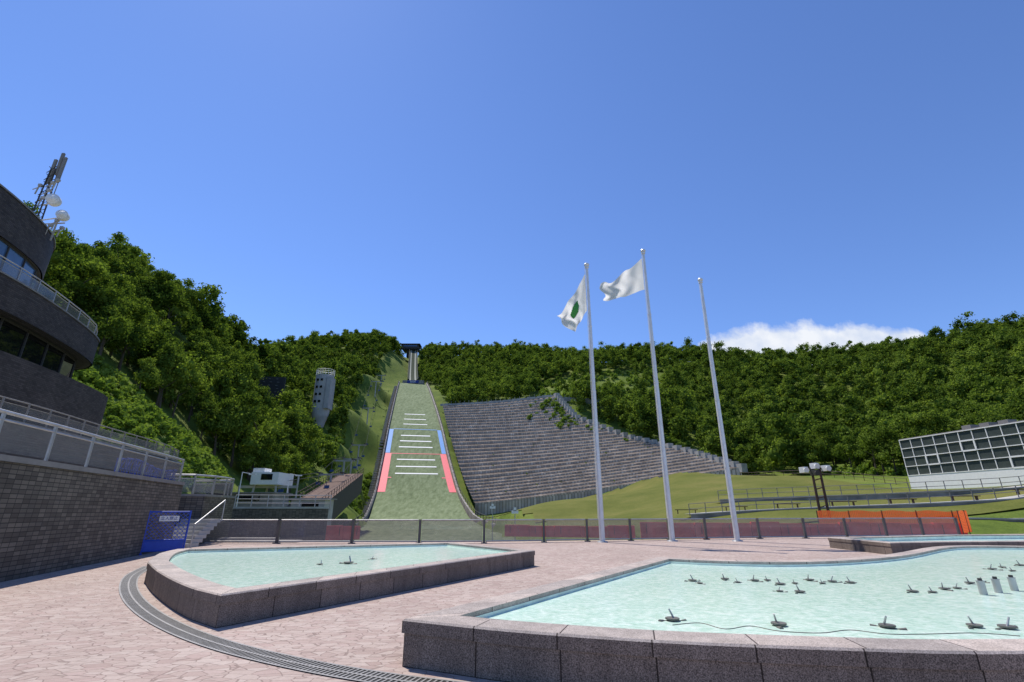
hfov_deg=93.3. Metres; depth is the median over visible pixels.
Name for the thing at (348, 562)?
fountain nozzle
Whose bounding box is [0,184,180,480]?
tiered building
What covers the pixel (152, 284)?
broadleaf tree
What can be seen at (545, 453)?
spectator terrace
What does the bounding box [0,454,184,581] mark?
retaining wall
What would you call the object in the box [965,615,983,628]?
fountain nozzle
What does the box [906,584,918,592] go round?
fountain nozzle
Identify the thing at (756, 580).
fountain nozzle
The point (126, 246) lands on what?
broadleaf tree
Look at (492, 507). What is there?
signal post
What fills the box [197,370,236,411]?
broadleaf tree
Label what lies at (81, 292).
broadleaf tree
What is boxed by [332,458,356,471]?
lift tower
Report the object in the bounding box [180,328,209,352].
broadleaf tree
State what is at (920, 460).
window
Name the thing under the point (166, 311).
broadleaf tree
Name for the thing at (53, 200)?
antenna mast
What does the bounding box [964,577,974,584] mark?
fountain nozzle
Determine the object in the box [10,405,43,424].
window
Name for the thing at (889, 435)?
broadleaf tree
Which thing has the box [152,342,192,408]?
broadleaf tree
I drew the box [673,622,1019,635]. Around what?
supply hose
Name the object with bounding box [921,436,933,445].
window
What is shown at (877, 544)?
fountain pool
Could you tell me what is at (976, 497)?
park bench
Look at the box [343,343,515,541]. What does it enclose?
ski jump
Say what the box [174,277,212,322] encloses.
broadleaf tree
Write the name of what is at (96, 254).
broadleaf tree
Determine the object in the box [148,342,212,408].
broadleaf tree
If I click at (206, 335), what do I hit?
broadleaf tree
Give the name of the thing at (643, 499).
lawn
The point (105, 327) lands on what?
broadleaf tree
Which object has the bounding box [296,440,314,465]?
broadleaf tree
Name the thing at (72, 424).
window
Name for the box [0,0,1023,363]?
sky
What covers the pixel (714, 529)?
safety mat
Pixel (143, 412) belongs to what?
undergrowth
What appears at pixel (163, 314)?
broadleaf tree
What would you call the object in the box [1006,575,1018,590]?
fountain canister
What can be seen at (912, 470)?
window
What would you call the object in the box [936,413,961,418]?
broadleaf tree
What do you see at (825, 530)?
safety mat
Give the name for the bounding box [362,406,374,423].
lift tower
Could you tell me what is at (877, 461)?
broadleaf tree
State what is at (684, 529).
safety mat
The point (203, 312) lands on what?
broadleaf tree
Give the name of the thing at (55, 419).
window
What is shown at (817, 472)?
speaker mast
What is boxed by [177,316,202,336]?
broadleaf tree
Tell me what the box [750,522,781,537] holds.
safety mat
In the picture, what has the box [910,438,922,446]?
window
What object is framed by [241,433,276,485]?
broadleaf tree
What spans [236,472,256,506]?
street lamp
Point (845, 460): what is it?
broadleaf tree
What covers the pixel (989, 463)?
window
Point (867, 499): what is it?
pipe railing
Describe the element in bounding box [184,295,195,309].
broadleaf tree
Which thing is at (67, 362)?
window
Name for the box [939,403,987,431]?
broadleaf tree
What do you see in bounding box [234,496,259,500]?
window
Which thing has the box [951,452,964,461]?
window
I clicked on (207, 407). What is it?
broadleaf tree
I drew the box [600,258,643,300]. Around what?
flag
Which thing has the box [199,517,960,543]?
glass fence
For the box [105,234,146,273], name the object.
broadleaf tree
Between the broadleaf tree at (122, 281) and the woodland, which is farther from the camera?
the woodland
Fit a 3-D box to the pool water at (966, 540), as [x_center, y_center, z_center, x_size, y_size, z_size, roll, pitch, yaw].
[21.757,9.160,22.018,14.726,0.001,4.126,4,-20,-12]
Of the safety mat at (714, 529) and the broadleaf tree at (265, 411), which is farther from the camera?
the broadleaf tree at (265, 411)
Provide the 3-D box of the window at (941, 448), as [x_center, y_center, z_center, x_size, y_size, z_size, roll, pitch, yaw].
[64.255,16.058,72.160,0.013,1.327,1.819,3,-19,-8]
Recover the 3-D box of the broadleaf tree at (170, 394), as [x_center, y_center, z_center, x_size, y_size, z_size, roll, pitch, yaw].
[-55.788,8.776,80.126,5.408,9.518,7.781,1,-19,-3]
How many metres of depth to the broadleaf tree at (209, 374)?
97.74 m
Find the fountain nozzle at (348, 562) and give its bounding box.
[339,556,356,563]
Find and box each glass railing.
[0,255,97,334]
[0,396,178,459]
[0,408,184,480]
[167,474,234,495]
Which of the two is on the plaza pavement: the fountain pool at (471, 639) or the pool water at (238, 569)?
the fountain pool at (471, 639)
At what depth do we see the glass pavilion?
68.63 m
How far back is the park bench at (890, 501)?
51.14 m
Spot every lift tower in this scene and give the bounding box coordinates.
[316,472,345,481]
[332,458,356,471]
[342,457,361,473]
[351,443,367,468]
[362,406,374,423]
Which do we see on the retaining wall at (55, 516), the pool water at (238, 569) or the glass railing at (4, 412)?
the glass railing at (4, 412)
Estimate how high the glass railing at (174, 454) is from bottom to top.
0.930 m
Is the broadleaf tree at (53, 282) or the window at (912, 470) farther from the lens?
the window at (912, 470)
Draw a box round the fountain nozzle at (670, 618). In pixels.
[658,608,686,621]
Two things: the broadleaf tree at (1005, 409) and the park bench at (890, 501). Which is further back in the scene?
the broadleaf tree at (1005, 409)
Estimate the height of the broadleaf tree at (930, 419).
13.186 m
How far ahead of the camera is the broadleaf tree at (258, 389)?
113.10 m
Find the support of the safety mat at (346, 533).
on the hill terrain at (393, 365)
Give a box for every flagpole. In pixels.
[584,263,607,542]
[641,249,677,541]
[698,278,742,541]
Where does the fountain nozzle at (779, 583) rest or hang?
on the pool water at (876, 593)
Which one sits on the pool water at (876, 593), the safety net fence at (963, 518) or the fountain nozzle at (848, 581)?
the fountain nozzle at (848, 581)
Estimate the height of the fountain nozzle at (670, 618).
0.180 m
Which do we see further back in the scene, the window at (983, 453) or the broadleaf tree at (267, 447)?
the broadleaf tree at (267, 447)
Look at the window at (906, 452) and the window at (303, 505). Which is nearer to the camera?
the window at (303, 505)
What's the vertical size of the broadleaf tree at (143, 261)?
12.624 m
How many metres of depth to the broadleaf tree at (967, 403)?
119.27 m
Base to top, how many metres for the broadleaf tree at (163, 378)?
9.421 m
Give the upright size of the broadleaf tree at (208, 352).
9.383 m
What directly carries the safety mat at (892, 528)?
on the hill terrain at (393, 365)
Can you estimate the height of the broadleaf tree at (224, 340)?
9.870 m
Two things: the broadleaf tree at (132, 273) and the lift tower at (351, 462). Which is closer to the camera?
the broadleaf tree at (132, 273)
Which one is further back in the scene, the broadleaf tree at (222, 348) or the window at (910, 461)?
the broadleaf tree at (222, 348)
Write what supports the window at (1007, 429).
in the glass pavilion
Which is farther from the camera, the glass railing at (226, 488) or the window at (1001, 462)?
the window at (1001, 462)
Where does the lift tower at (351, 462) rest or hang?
on the hill terrain at (393, 365)
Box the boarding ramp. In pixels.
[287,468,363,521]
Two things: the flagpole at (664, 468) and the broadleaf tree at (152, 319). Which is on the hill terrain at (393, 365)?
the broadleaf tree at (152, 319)
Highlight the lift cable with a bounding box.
[289,384,378,480]
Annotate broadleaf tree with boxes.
[23,200,41,216]
[36,236,78,305]
[36,252,116,312]
[36,265,70,299]
[52,230,75,265]
[56,227,81,244]
[59,272,96,310]
[64,243,113,274]
[65,272,134,326]
[67,243,113,313]
[73,275,98,317]
[76,305,138,354]
[85,251,97,258]
[85,257,109,271]
[89,231,142,273]
[90,249,108,269]
[91,295,133,354]
[92,240,112,258]
[96,284,144,355]
[99,248,121,274]
[101,252,130,274]
[104,302,152,369]
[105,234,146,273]
[109,273,135,290]
[111,242,138,272]
[118,250,144,278]
[123,292,146,318]
[123,331,168,370]
[124,274,139,295]
[126,319,155,365]
[131,267,150,296]
[132,276,161,305]
[132,356,163,388]
[133,321,185,355]
[135,257,151,283]
[136,296,159,322]
[137,313,157,358]
[138,352,178,405]
[141,268,176,313]
[144,264,156,276]
[144,270,176,311]
[147,281,193,326]
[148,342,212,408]
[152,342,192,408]
[154,310,171,333]
[156,303,180,318]
[156,366,200,417]
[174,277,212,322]
[174,372,217,421]
[175,287,187,296]
[176,297,195,331]
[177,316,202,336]
[179,313,202,352]
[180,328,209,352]
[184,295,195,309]
[185,341,229,374]
[189,329,220,356]
[189,361,219,410]
[191,400,218,439]
[196,309,216,331]
[196,349,215,371]
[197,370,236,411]
[198,398,246,455]
[201,396,223,418]
[202,392,258,467]
[209,336,222,356]
[210,422,233,450]
[211,361,258,409]
[216,394,289,479]
[218,338,229,361]
[219,337,233,356]
[220,343,244,367]
[221,351,266,380]
[227,390,266,459]
[237,429,271,481]
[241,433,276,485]
[249,385,261,402]
[251,423,276,455]
[252,404,268,430]
[258,386,276,415]
[259,404,285,435]
[263,407,291,425]
[263,443,293,491]
[273,420,291,452]
[277,453,314,492]
[278,445,303,462]
[279,425,294,443]
[279,440,290,461]
[282,408,302,440]
[286,445,301,472]
[291,423,324,472]
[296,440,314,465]
[795,433,833,469]
[811,420,846,465]
[818,435,839,464]
[830,435,867,467]
[831,439,849,463]
[835,448,860,463]
[853,425,894,474]
[858,435,876,467]
[865,436,893,473]
[872,426,903,474]
[886,411,939,462]
[886,419,910,446]
[911,409,951,436]
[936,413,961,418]
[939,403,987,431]
[943,409,960,421]
[955,399,976,419]
[965,411,990,424]
[967,409,990,424]
[971,408,1007,426]
[976,402,990,408]
[989,403,1005,408]
[997,407,1017,416]
[998,399,1023,420]
[1003,387,1023,407]
[1010,387,1023,406]
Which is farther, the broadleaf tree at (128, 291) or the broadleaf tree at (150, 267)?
the broadleaf tree at (150, 267)
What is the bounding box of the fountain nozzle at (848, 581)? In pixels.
[843,576,856,583]
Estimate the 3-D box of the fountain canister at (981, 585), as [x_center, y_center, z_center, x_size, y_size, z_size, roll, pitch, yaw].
[7.362,3.870,7.571,0.109,0.285,0.112,0,-19,0]
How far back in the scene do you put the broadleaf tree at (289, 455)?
103.89 m
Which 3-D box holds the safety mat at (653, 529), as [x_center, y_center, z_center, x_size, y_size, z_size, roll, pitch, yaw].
[11.123,14.845,37.942,2.013,1.186,0.493,-4,-20,11]
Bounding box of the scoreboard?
[258,376,285,405]
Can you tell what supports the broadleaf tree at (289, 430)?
on the hill terrain at (393, 365)
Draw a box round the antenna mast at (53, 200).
[32,153,69,239]
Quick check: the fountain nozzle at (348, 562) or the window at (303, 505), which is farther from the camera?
the window at (303, 505)
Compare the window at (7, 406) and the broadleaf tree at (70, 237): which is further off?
the broadleaf tree at (70, 237)
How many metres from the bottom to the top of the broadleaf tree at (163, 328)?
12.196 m
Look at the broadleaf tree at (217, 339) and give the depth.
116.56 m
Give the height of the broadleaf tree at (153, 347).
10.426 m
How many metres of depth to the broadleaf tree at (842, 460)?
112.48 m
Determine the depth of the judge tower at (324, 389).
170.87 m
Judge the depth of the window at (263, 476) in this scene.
68.95 m
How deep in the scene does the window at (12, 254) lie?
32.65 m
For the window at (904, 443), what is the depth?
77.98 m
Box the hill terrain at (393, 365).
[49,298,1023,540]
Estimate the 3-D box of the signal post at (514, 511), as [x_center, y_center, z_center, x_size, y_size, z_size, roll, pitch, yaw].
[0.348,22.095,55.834,0.800,5.442,0.300,0,-19,0]
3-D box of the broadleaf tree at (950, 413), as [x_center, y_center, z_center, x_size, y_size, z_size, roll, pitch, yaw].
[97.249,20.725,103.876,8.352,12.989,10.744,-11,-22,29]
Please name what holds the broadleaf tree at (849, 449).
on the hill terrain at (393, 365)
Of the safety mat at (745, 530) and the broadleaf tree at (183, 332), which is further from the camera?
the broadleaf tree at (183, 332)
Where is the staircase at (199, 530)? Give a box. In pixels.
[172,500,225,547]
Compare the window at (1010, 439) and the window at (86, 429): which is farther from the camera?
the window at (1010, 439)
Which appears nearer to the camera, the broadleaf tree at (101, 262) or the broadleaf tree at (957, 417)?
the broadleaf tree at (101, 262)
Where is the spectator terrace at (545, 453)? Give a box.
[440,392,747,514]
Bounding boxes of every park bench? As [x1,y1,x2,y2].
[830,501,856,505]
[886,499,915,503]
[947,495,980,500]
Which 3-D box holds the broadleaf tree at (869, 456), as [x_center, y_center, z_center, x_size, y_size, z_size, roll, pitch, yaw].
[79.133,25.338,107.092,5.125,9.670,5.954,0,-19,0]
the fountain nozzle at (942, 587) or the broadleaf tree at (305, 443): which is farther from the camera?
the broadleaf tree at (305, 443)
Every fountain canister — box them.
[975,578,987,594]
[991,576,1002,592]
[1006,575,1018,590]
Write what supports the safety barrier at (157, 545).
on the plaza pavement
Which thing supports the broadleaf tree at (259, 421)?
on the hill terrain at (393, 365)
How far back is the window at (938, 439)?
72.66 m
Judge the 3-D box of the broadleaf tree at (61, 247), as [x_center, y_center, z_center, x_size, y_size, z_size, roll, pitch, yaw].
[-59.697,-8.077,61.443,7.269,12.234,10.460,4,-20,-11]
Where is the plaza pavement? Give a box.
[0,534,967,681]
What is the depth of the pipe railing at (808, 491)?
58.61 m
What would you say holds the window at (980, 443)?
in the glass pavilion
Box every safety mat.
[325,525,343,540]
[342,526,360,539]
[505,525,529,536]
[529,526,554,536]
[555,526,580,536]
[581,526,607,537]
[607,525,634,537]
[640,522,667,537]
[667,523,695,538]
[694,523,723,538]
[722,523,751,536]
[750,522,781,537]
[779,523,810,535]
[809,523,840,535]
[838,522,871,534]
[870,523,903,534]
[901,523,934,534]
[933,523,967,533]
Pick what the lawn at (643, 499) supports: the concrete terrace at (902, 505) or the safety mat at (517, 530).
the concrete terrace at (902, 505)
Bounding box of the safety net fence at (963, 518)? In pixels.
[816,510,971,534]
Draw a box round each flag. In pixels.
[558,275,586,330]
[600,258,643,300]
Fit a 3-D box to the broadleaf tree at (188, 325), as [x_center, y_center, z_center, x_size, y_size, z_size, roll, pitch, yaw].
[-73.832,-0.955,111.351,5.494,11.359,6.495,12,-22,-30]
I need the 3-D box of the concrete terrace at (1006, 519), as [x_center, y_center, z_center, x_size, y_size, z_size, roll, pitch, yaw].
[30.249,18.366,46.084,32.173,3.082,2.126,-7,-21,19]
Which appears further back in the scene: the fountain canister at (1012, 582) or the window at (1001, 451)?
the window at (1001, 451)
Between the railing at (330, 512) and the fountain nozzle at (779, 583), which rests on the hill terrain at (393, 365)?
the railing at (330, 512)
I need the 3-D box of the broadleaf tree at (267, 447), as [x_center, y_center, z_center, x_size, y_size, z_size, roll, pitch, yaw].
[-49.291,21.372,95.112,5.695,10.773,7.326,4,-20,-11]
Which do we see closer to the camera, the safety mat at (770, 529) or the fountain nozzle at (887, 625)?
the fountain nozzle at (887, 625)
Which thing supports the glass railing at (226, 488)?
on the retaining wall at (199, 506)
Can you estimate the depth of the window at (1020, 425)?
62.50 m
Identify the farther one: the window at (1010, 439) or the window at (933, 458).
the window at (933, 458)
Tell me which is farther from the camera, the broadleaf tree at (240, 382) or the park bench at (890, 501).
the broadleaf tree at (240, 382)
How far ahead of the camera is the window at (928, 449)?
73.95 m
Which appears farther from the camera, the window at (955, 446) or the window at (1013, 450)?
the window at (955, 446)
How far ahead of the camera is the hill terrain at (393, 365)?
142.12 m
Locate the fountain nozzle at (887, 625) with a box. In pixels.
[870,616,906,629]
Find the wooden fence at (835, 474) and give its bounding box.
[740,470,907,484]
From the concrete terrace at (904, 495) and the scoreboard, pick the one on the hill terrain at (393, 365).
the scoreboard
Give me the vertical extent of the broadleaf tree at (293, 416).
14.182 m
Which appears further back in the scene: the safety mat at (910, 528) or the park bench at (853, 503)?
the park bench at (853, 503)
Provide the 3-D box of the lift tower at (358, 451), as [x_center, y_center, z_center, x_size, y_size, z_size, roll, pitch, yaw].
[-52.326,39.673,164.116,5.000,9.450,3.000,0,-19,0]
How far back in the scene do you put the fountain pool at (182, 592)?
9.07 m
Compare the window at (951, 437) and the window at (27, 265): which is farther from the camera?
the window at (951, 437)
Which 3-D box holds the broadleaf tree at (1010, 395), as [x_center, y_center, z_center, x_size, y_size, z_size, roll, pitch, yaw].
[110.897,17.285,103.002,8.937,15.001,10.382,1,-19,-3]
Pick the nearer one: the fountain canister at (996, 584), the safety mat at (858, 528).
the fountain canister at (996, 584)
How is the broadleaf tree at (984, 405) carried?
on the hill terrain at (393, 365)
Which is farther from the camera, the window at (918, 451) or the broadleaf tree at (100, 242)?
the broadleaf tree at (100, 242)
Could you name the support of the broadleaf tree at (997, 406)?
on the hill terrain at (393, 365)
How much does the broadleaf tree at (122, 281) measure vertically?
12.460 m
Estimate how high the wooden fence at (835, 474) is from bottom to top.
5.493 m
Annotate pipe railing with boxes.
[234,494,331,510]
[688,484,1023,514]
[717,475,1023,499]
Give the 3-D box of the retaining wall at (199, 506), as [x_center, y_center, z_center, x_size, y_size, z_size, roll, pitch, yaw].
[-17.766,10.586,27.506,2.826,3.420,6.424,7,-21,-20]
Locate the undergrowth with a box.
[72,354,907,516]
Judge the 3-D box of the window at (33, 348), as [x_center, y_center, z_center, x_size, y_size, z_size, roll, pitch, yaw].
[-31.412,0.918,31.638,0.160,2.600,2.384,6,-20,-17]
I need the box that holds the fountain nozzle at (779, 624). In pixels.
[771,613,786,628]
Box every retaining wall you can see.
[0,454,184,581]
[174,494,235,540]
[228,507,328,540]
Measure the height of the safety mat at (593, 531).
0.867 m
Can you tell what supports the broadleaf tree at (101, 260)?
on the hill terrain at (393, 365)
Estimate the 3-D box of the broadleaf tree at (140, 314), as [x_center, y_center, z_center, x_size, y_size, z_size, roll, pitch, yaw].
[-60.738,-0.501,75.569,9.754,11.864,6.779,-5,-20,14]
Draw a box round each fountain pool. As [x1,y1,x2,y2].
[144,542,534,627]
[402,545,1023,681]
[828,534,1023,553]
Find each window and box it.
[0,238,9,265]
[0,245,25,278]
[0,317,28,356]
[0,401,15,418]
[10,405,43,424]
[18,331,48,364]
[19,258,36,285]
[29,270,38,288]
[39,413,65,430]
[40,342,64,371]
[58,352,75,377]
[62,419,82,434]
[70,360,76,377]
[82,426,93,437]
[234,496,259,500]
[261,474,272,479]
[301,504,318,506]
[900,439,910,448]
[902,448,913,456]
[904,457,915,465]
[907,466,918,474]
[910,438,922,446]
[913,447,924,455]
[915,456,926,464]
[918,465,929,473]
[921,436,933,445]
[924,445,936,454]
[927,455,938,463]
[929,464,941,473]
[933,434,946,443]
[936,444,948,453]
[938,453,951,462]
[941,463,954,472]
[945,432,958,441]
[948,442,961,451]
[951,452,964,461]
[954,462,967,471]
[958,430,972,439]
[961,440,974,449]
[964,450,978,460]
[967,460,981,470]
[972,428,986,438]
[975,438,990,448]
[978,448,993,458]
[981,459,996,469]
[986,426,1001,436]
[989,436,1005,446]
[992,447,1008,457]
[996,458,1011,467]
[1000,423,1017,434]
[1004,434,1021,445]
[1008,445,1023,455]
[1012,457,1023,466]
[1016,422,1023,432]
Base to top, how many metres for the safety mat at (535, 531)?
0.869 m
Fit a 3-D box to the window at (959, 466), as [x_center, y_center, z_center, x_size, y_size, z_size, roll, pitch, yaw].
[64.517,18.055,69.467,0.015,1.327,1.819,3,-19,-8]
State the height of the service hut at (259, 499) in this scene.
3.355 m
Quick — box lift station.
[237,468,299,502]
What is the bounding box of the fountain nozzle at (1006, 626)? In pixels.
[995,617,1017,629]
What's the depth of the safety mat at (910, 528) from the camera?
34.87 m
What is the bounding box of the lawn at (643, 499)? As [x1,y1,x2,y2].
[483,472,1023,539]
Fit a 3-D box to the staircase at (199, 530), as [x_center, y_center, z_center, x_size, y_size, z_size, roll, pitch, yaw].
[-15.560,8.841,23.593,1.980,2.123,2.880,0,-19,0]
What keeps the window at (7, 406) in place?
in the tiered building
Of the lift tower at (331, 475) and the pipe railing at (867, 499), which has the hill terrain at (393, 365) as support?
the lift tower at (331, 475)
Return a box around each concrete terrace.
[667,517,1023,533]
[688,495,1023,517]
[716,485,1023,503]
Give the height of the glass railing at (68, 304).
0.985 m
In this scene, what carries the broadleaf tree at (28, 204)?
on the hill terrain at (393, 365)
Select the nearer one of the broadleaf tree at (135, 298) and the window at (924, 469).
the window at (924, 469)
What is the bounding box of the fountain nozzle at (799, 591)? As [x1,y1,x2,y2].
[794,585,804,593]
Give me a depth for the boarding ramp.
88.09 m
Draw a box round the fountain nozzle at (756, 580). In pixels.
[747,575,762,581]
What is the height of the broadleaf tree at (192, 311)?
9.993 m
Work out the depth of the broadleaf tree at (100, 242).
113.31 m
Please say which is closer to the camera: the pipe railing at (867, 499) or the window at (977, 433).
the pipe railing at (867, 499)
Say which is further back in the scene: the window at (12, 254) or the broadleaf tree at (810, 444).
the broadleaf tree at (810, 444)
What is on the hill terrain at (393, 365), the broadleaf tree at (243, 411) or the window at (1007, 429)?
the broadleaf tree at (243, 411)
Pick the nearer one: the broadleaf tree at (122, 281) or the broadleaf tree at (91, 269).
the broadleaf tree at (91, 269)
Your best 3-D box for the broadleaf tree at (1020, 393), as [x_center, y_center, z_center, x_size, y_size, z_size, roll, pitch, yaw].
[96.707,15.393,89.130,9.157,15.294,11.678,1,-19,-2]
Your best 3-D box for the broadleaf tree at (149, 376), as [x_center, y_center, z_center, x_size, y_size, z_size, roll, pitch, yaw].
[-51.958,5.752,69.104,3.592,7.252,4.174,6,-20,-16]
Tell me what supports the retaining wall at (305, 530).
on the hill terrain at (393, 365)
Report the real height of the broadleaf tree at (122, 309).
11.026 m
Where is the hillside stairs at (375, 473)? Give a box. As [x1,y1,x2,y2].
[362,386,396,514]
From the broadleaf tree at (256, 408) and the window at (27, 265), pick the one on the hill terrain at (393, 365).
the broadleaf tree at (256, 408)
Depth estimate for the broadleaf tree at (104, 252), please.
106.44 m
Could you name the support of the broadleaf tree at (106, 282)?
on the hill terrain at (393, 365)
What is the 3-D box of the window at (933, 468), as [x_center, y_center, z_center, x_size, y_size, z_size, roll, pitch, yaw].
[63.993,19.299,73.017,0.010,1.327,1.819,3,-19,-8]
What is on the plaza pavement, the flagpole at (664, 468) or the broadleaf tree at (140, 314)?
the flagpole at (664, 468)
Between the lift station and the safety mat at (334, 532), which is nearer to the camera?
the safety mat at (334, 532)
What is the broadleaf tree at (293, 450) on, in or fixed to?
on the hill terrain at (393, 365)
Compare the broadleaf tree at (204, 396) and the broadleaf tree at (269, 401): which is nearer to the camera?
the broadleaf tree at (204, 396)
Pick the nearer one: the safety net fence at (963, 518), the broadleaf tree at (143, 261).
the safety net fence at (963, 518)
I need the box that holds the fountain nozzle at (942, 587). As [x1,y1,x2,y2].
[938,582,952,590]
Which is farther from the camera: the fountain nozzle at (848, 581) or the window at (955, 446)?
the window at (955, 446)
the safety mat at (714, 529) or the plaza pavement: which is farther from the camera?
the safety mat at (714, 529)
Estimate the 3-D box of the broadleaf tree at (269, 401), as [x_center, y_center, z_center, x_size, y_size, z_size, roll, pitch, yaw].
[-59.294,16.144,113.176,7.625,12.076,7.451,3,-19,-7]
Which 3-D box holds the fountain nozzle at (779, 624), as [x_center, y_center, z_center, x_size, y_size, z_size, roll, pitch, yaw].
[3.042,3.212,5.521,0.165,0.180,0.353,-12,-23,31]
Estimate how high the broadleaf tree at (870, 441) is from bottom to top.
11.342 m
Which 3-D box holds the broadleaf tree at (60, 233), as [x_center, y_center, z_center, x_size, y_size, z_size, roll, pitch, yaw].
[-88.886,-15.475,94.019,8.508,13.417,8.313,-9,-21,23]
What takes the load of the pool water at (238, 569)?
in the fountain pool at (182, 592)
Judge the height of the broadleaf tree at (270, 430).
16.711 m
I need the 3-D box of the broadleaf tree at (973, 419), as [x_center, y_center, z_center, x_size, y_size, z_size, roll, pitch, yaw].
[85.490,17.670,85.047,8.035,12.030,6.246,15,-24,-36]
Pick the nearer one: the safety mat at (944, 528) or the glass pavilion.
the safety mat at (944, 528)
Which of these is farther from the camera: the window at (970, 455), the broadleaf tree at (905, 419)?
the broadleaf tree at (905, 419)
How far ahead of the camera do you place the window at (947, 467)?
71.31 m
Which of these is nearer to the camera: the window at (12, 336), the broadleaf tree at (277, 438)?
the window at (12, 336)
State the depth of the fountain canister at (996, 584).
7.73 m
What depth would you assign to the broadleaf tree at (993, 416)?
79.70 m
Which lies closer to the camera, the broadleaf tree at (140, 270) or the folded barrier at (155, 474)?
the folded barrier at (155, 474)
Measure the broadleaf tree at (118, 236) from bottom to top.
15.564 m
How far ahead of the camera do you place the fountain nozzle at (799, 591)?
7.74 m
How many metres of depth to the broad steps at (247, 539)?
25.94 m
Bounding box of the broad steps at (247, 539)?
[213,537,301,542]
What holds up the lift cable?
attached to the lift tower at (367, 412)
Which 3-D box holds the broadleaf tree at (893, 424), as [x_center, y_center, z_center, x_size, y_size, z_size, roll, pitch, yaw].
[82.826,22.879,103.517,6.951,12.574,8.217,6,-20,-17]
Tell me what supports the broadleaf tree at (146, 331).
on the hill terrain at (393, 365)
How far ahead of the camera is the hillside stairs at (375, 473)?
180.17 m
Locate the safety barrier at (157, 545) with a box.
[139,511,191,554]
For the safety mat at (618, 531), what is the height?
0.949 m
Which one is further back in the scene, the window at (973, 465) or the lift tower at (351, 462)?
the lift tower at (351, 462)
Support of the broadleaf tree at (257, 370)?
on the hill terrain at (393, 365)
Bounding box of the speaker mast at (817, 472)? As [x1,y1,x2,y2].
[799,463,831,519]
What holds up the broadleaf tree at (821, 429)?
on the hill terrain at (393, 365)
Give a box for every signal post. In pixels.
[490,504,494,539]
[512,507,517,513]
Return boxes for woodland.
[119,244,1023,471]
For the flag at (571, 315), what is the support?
attached to the flagpole at (600, 512)
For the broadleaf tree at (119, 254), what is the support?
on the hill terrain at (393, 365)
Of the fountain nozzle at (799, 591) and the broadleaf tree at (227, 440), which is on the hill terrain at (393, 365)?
the broadleaf tree at (227, 440)
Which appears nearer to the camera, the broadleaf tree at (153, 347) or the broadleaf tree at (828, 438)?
the broadleaf tree at (153, 347)
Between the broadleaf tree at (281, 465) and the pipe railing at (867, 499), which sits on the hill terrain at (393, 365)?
the broadleaf tree at (281, 465)
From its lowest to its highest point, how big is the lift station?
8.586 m
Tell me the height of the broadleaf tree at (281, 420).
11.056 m
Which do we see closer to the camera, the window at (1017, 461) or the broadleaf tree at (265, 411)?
the window at (1017, 461)
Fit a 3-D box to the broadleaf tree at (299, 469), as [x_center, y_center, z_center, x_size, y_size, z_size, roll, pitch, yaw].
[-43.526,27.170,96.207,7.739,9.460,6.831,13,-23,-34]
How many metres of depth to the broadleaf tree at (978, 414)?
91.73 m
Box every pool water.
[170,546,502,587]
[487,549,1023,638]
[888,539,1023,541]
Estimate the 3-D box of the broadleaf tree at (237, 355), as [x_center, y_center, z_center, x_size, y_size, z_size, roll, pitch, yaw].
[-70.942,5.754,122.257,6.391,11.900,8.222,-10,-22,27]
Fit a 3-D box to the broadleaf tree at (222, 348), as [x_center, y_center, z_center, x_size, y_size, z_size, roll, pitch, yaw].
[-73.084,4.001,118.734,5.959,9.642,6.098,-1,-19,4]
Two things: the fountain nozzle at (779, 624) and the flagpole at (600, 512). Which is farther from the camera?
the flagpole at (600, 512)
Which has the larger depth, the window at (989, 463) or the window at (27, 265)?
the window at (989, 463)
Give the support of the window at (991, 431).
in the glass pavilion
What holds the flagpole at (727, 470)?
on the plaza pavement
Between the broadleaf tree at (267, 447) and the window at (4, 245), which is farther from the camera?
the broadleaf tree at (267, 447)
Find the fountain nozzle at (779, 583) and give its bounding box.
[775,578,784,585]
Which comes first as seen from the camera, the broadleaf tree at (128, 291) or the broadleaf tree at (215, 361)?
the broadleaf tree at (128, 291)
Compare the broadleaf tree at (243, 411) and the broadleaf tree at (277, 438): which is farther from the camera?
the broadleaf tree at (277, 438)
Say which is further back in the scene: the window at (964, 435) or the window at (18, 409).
the window at (964, 435)
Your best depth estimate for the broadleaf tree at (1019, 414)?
83.49 m
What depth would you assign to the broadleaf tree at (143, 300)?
96.58 m
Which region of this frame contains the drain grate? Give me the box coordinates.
[119,566,463,681]
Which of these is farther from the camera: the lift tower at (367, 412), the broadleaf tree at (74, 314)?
the lift tower at (367, 412)
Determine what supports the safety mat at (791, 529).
on the hill terrain at (393, 365)
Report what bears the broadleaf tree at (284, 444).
on the hill terrain at (393, 365)
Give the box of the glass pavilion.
[899,419,1023,488]
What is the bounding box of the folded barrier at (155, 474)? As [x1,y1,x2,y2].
[114,458,176,483]
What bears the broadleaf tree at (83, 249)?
on the hill terrain at (393, 365)
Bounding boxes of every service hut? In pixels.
[206,492,292,506]
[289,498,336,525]
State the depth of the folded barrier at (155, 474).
18.56 m
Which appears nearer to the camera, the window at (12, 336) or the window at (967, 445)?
the window at (12, 336)
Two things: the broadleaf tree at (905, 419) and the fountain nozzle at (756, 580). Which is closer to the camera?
the fountain nozzle at (756, 580)
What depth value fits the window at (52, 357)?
33.80 m
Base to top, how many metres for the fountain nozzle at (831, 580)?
0.164 m
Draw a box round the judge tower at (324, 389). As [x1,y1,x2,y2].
[312,368,335,426]
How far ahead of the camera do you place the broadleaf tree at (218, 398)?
90.67 m
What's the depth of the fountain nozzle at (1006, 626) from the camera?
5.36 m
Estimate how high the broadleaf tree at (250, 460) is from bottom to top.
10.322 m
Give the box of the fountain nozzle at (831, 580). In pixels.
[823,576,842,582]
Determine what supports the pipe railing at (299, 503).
on the service hut
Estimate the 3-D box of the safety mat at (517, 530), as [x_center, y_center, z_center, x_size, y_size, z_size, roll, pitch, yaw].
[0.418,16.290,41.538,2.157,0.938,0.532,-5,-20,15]

